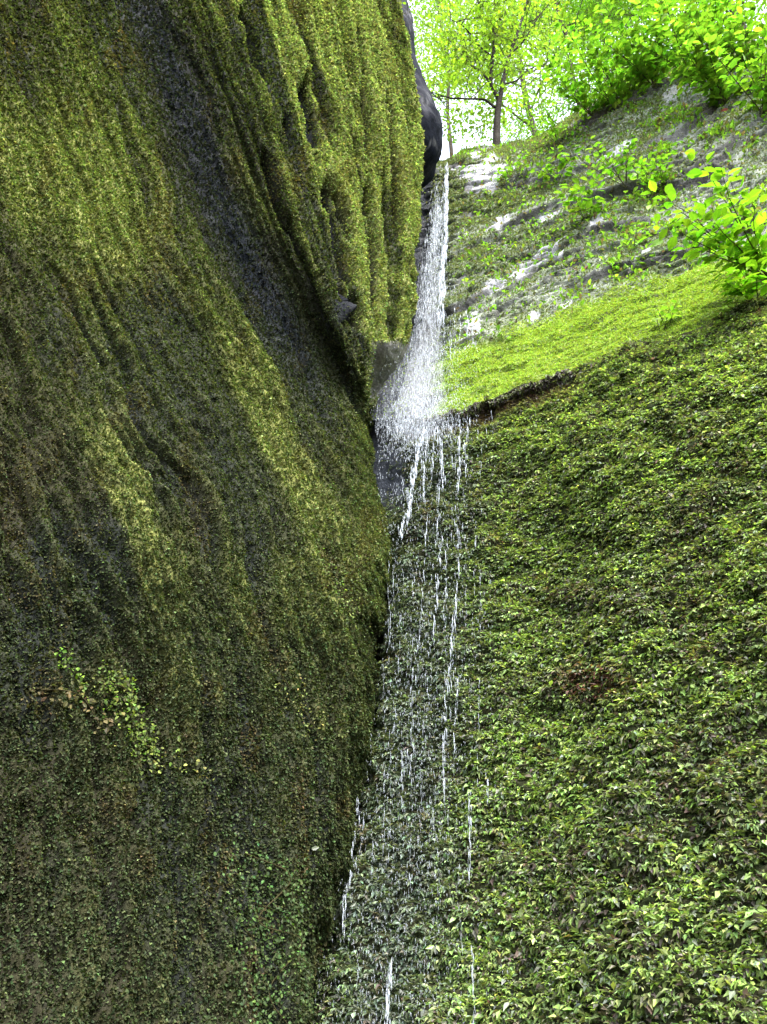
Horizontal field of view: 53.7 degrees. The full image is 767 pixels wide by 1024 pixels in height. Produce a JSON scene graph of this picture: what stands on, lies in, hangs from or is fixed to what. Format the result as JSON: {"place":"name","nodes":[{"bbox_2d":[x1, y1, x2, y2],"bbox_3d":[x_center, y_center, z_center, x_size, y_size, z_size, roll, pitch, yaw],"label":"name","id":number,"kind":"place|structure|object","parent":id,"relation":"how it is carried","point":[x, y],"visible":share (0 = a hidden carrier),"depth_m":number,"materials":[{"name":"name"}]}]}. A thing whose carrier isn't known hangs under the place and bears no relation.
{"place":"outdoors","nodes":[
{"label":"outdoors","id":0,"kind":"place"},
{"bbox_2d":[0,0,424,1023],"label":"cliff","id":1,"kind":"structure","parent":0,"point":[388,356],"depth_m":4.82,"materials":[{"name":"green plant"}]},
{"bbox_2d":[54,646,84,683],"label":"fern","id":2,"kind":"object","parent":1,"relation":"attached to","point":[65,662],"visible":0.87,"depth_m":3.31,"materials":[{"name":"green plant"}]},
{"bbox_2d":[25,676,115,733],"bbox_3d":[-1.323,0.801,3.192,0.137,0.195,0.500,-16,-34,26],"label":"creeper","id":3,"kind":"object","parent":1,"relation":"attached to","point":[68,693],"visible":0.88,"depth_m":3.24,"materials":[{"name":"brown plant"}]},
{"bbox_2d":[64,659,186,779],"bbox_3d":[-1.180,0.963,3.467,0.212,0.515,0.729,-12,-32,20],"label":"creeper","id":4,"kind":"object","parent":1,"relation":"attached to","point":[120,685],"visible":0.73,"depth_m":3.46,"materials":[{"name":"green plant"}]},
{"bbox_2d":[151,748,214,783],"bbox_3d":[-0.987,1.242,3.707,0.136,0.120,0.444,-21,-36,32],"label":"creeper","id":5,"kind":"object","parent":1,"relation":"attached to","point":[158,765],"visible":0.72,"depth_m":3.65,"materials":[{"name":"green plant"}]},
{"bbox_2d":[0,0,425,1023],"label":"moss","id":6,"kind":"object","parent":1,"relation":"attached to","point":[364,698],"visible":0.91,"depth_m":5.42,"materials":[{"name":"green plant"}]},
{"bbox_2d":[191,775,338,1023],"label":"fern patch","id":7,"kind":"object","parent":1,"relation":"attached to","point":[278,940],"visible":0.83,"depth_m":3.73,"materials":[{"name":"green plant"}]},
{"bbox_2d":[265,664,332,748],"bbox_3d":[-0.523,1.239,4.746,0.166,0.487,0.616,-24,-38,35],"label":"fern patch","id":8,"kind":"object","parent":1,"relation":"attached to","point":[277,684],"visible":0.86,"depth_m":4.77,"materials":[{"name":"green plant"}]},
{"bbox_2d":[300,545,390,633],"bbox_3d":[-0.183,0.638,5.998,0.267,0.805,1.484,-14,-33,23],"label":"fern patch","id":9,"kind":"object","parent":1,"relation":"attached to","point":[337,582],"visible":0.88,"depth_m":5.81,"materials":[{"name":"green plant"}]},
{"bbox_2d":[401,0,417,14],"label":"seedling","id":10,"kind":"object","parent":1,"relation":"on","point":[416,2],"visible":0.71,"depth_m":13.07,"materials":[{"name":"green plant"}]},
{"bbox_2d":[401,0,442,187],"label":"boulder","id":11,"kind":"object","parent":1,"relation":"on","point":[431,122],"visible":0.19,"depth_m":12.26,"materials":[{"name":"grey stone"}]},
{"bbox_2d":[310,296,766,1023],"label":"rock wall","id":12,"kind":"structure","parent":0,"point":[384,480],"depth_m":4.96,"materials":[{"name":"green plant"}]},
{"bbox_2d":[420,362,594,431],"bbox_3d":[1.250,-1.101,7.635,1.915,0.489,0.286,-13,-32,21],"label":"hanging moss","id":13,"kind":"object","parent":12,"relation":"hanging from","point":[548,382],"visible":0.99,"depth_m":7.67,"materials":[{"name":"brown plant"}]},
{"bbox_2d":[312,296,766,1023],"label":"leafy moss","id":14,"kind":"object","parent":12,"relation":"attached to","point":[478,996],"visible":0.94,"depth_m":4.78,"materials":[{"name":"green plant"}]},
{"bbox_2d":[372,44,766,419],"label":"rock slope","id":15,"kind":"structure","parent":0,"point":[423,256],"depth_m":10.08,"materials":[{"name":"grey stone"}]},
{"bbox_2d":[409,0,567,156],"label":"tree","id":16,"kind":"object","parent":15,"relation":"on","point":[425,24],"visible":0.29,"depth_m":25.74,"materials":[{"name":"green plant"}]},
{"bbox_2d":[482,242,504,251],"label":"seedling","id":17,"kind":"object","parent":15,"relation":"on","point":[491,247],"visible":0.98,"depth_m":10.89,"materials":[{"name":"green plant"}]},
{"bbox_2d":[414,0,585,148],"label":"tree","id":18,"kind":"object","parent":15,"relation":"on","point":[494,30],"visible":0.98,"depth_m":16.65,"materials":[{"name":"green plant"}]},
{"bbox_2d":[412,0,599,143],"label":"tree","id":19,"kind":"object","parent":15,"relation":"on","point":[520,131],"visible":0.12,"depth_m":31.78,"materials":[{"name":"green plant"}]},
{"bbox_2d":[494,155,528,180],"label":"seedling","id":20,"kind":"object","parent":15,"relation":"on","point":[509,169],"visible":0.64,"depth_m":12.59,"materials":[{"name":"green plant"}]},
{"bbox_2d":[523,219,540,229],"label":"seedling","id":21,"kind":"object","parent":15,"relation":"on","point":[530,220],"visible":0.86,"depth_m":11.06,"materials":[{"name":"green plant"}]},
{"bbox_2d":[429,0,642,116],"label":"tree","id":22,"kind":"object","parent":15,"relation":"on","point":[543,5],"visible":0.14,"depth_m":23.46,"materials":[{"name":"green plant"}]},
{"bbox_2d":[530,144,581,182],"bbox_3d":[2.690,-5.459,11.924,0.779,0.390,0.552,0,-30,0],"label":"seedling","id":23,"kind":"object","parent":15,"relation":"on","point":[563,163],"visible":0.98,"depth_m":11.90,"materials":[{"name":"green plant"}]},
{"bbox_2d":[539,110,590,144],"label":"seedling","id":24,"kind":"object","parent":15,"relation":"on","point":[553,132],"visible":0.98,"depth_m":13.03,"materials":[{"name":"green plant"}]},
{"bbox_2d":[374,38,766,418],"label":"moss carpet","id":25,"kind":"object","parent":15,"relation":"on","point":[447,361],"visible":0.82,"depth_m":9.05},
{"bbox_2d":[647,300,680,330],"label":"seedling","id":26,"kind":"object","parent":25,"relation":"on","point":[668,315],"visible":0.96,"depth_m":7.29,"materials":[{"name":"green plant"}]},
{"bbox_2d":[554,172,628,220],"bbox_3d":[2.822,-4.310,10.370,1.030,0.636,0.609,0,-30,0],"label":"seedling","id":27,"kind":"object","parent":15,"relation":"on","point":[585,204],"visible":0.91,"depth_m":10.31,"materials":[{"name":"green plant"}]},
{"bbox_2d":[523,23,665,121],"bbox_3d":[3.545,-7.540,12.858,2.420,0.983,1.339,0,-30,0],"label":"sapling","id":28,"kind":"object","parent":15,"relation":"on","point":[580,96],"visible":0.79,"depth_m":12.92,"materials":[{"name":"green plant"}]},
{"bbox_2d":[451,42,766,345],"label":"ground cover","id":29,"kind":"object","parent":15,"relation":"on","point":[626,228],"visible":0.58,"depth_m":10.40,"materials":[{"name":"green plant"}]},
{"bbox_2d":[570,135,667,187],"bbox_3d":[3.251,-4.808,10.411,1.347,0.447,0.679,0,-30,0],"label":"seedling","id":30,"kind":"object","parent":15,"relation":"on","point":[610,172],"visible":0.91,"depth_m":10.44,"materials":[{"name":"green plant"}]},
{"bbox_2d":[547,0,691,109],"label":"sapling","id":31,"kind":"object","parent":15,"relation":"on","point":[623,91],"visible":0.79,"depth_m":12.70,"materials":[{"name":"green plant"}]},
{"bbox_2d":[486,0,766,139],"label":"tree","id":32,"kind":"object","parent":15,"relation":"on","point":[527,125],"visible":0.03,"depth_m":25.77,"materials":[{"name":"green plant"}]},
{"bbox_2d":[630,225,651,245],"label":"seedling","id":33,"kind":"object","parent":15,"relation":"on","point":[638,237],"visible":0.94,"depth_m":9.07,"materials":[{"name":"green plant"}]},
{"bbox_2d":[533,0,764,133],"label":"tree","id":34,"kind":"object","parent":15,"relation":"on","point":[587,8],"visible":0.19,"depth_m":21.36,"materials":[{"name":"green plant"}]},
{"bbox_2d":[576,0,725,86],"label":"sapling","id":35,"kind":"object","parent":15,"relation":"on","point":[651,72],"visible":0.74,"depth_m":12.51,"materials":[{"name":"green plant"}]},
{"bbox_2d":[630,141,677,191],"bbox_3d":[3.534,-4.494,9.995,0.652,0.509,0.587,0,-30,0],"label":"seedling","id":36,"kind":"object","parent":15,"relation":"on","point":[653,167],"visible":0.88,"depth_m":10.01,"materials":[{"name":"green plant"}]},
{"bbox_2d":[550,0,766,113],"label":"tree","id":37,"kind":"object","parent":15,"relation":"on","point":[619,5],"visible":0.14,"depth_m":19.75,"materials":[{"name":"green plant"}]},
{"bbox_2d":[630,0,766,86],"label":"sapling","id":38,"kind":"object","parent":15,"relation":"on","point":[674,62],"visible":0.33,"depth_m":11.94,"materials":[{"name":"green plant"}]},
{"bbox_2d":[635,148,766,281],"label":"shrub","id":39,"kind":"object","parent":15,"relation":"on","point":[728,250],"visible":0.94,"depth_m":6.86,"materials":[{"name":"green plant"}]},
{"bbox_2d":[654,0,766,106],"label":"sapling","id":40,"kind":"object","parent":15,"relation":"on","point":[705,71],"visible":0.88,"depth_m":11.11,"materials":[{"name":"green plant"}]},
{"bbox_2d":[668,0,766,68],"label":"sapling","id":41,"kind":"object","parent":15,"relation":"on","point":[731,46],"visible":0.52,"depth_m":11.77,"materials":[{"name":"green plant"}]},
{"bbox_2d":[683,6,766,114],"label":"sapling","id":42,"kind":"object","parent":15,"relation":"on","point":[756,86],"visible":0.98,"depth_m":10.34,"materials":[{"name":"green plant"}]},
{"bbox_2d":[710,259,766,303],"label":"shrub","id":43,"kind":"object","parent":15,"relation":"on","point":[747,287],"visible":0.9,"depth_m":6.64,"materials":[{"name":"green plant"}]},
{"bbox_2d":[407,0,766,159],"label":"sky","id":44,"kind":"structure","parent":0,"point":[445,148],"materials":[{"name":"white"}]}
]}

